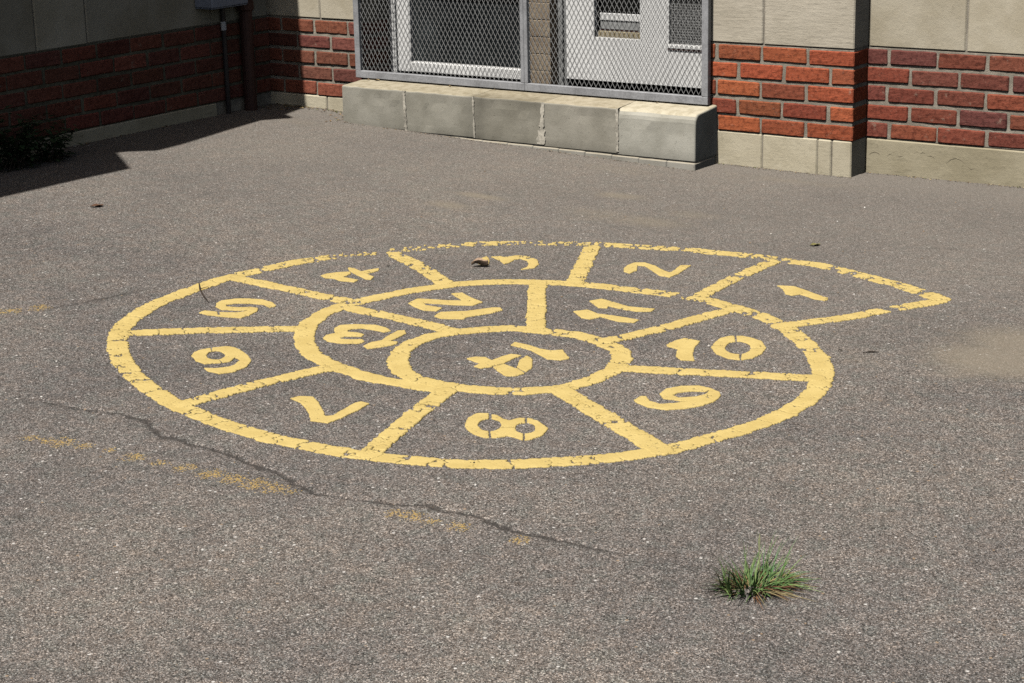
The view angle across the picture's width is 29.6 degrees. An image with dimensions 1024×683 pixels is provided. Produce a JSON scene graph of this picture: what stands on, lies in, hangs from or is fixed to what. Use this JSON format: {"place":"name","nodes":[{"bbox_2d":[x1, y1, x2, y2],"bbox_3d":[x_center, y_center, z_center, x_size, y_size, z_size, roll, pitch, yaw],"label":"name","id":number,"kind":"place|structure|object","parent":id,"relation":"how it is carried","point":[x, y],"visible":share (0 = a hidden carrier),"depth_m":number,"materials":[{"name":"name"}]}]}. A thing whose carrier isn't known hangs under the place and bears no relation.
{"place":"outdoors","nodes":[
{"label":"outdoors","id":0,"kind":"place"},
{"bbox_2d":[0,103,1023,682],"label":"pavement","id":1,"kind":"structure","parent":0,"point":[856,499],"depth_m":4.87,"materials":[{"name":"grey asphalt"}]},
{"bbox_2d":[0,105,83,172],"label":"weed plant","id":2,"kind":"object","parent":1,"relation":"on","point":[24,146],"visible":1,"depth_m":8.07,"materials":[{"name":"green plant"}]},
{"bbox_2d":[0,0,270,158],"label":"side wall","id":3,"kind":"structure","parent":1,"relation":"on","point":[94,70],"depth_m":8.72,"materials":[{"name":"red brick"}]},
{"bbox_2d":[195,0,247,9],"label":"utility box","id":4,"kind":"object","parent":3,"relation":"attached to","point":[209,4],"visible":1,"depth_m":9.05,"materials":[{"name":"grey metal"}]},
{"bbox_2d":[220,8,230,113],"bbox_3d":[-1.369,-1.341,9.266,0.027,0.529,0.026,9,19,33],"label":"conduit","id":5,"kind":"object","parent":3,"relation":"attached to","point":[225,59],"visible":0.87,"depth_m":9.26,"materials":[{"name":"grey metal"}]},
{"bbox_2d":[236,0,257,110],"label":"downspout","id":6,"kind":"object","parent":3,"relation":"attached to","point":[248,57],"visible":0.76,"depth_m":9.33,"materials":[{"name":"red paint"}]},
{"bbox_2d":[471,258,487,265],"bbox_3d":[-0.109,-0.269,6.557,0.053,0.024,0.035,9,19,33],"label":"dead leaf","id":7,"kind":"object","parent":1,"relation":"on","point":[481,261],"visible":1,"depth_m":6.55,"materials":[{"name":"brown plant"}]},
{"bbox_2d":[106,241,951,469],"bbox_3d":[-0.020,-0.056,5.832,2.276,0.024,2.399,9,19,33],"label":"painted hopscotch","id":8,"kind":"object","parent":1,"relation":"on","point":[819,380],"visible":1,"depth_m":5.55,"materials":[{"name":"yellow paint"}]},
{"bbox_2d":[198,282,208,300],"bbox_3d":[-0.992,-0.165,6.238,0.031,0.015,0.235,-4,16,-9],"label":"twig","id":9,"kind":"object","parent":8,"relation":"on","point":[202,292],"visible":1,"depth_m":6.23,"materials":[{"name":"brown wood"}]},
{"bbox_2d":[342,78,716,170],"bbox_3d":[0.032,-0.951,8.684,1.905,0.325,0.198,9,19,33],"label":"concrete ledge","id":10,"kind":"object","parent":1,"relation":"on","point":[675,135],"visible":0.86,"depth_m":8.49,"materials":[{"name":"grey concrete"}]},
{"bbox_2d":[353,0,524,90],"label":"window guard","id":11,"kind":"object","parent":10,"relation":"on","point":[361,72],"visible":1,"depth_m":8.93,"materials":[{"name":"metal"}]},
{"bbox_2d":[523,0,710,104],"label":"window guard","id":12,"kind":"object","parent":10,"relation":"on","point":[703,98],"visible":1,"depth_m":8.37,"materials":[{"name":"metal"}]},
{"bbox_2d":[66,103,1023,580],"bbox_3d":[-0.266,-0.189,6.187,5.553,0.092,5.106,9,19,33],"label":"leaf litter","id":13,"kind":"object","parent":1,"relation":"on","point":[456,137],"visible":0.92,"depth_m":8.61,"materials":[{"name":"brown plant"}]},
{"bbox_2d":[266,0,1023,186],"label":"wall","id":14,"kind":"structure","parent":1,"relation":"on","point":[932,89],"depth_m":8.00,"materials":[{"name":"red brick"}]},
{"bbox_2d":[389,0,520,79],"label":"window","id":15,"kind":"structure","parent":14,"relation":"in","point":[446,1],"depth_m":9.17,"materials":[{"name":"glass"}]},
{"bbox_2d":[557,0,701,87],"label":"window","id":16,"kind":"structure","parent":14,"relation":"in","point":[691,3],"depth_m":8.62,"materials":[{"name":"white paint"}]},
{"bbox_2d":[691,531,820,610],"bbox_3d":[0.491,0.445,3.873,0.264,0.107,0.260,9,19,33],"label":"grass tuft","id":17,"kind":"object","parent":1,"relation":"on","point":[777,583],"visible":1,"depth_m":3.89,"materials":[{"name":"green plant"}]}
]}

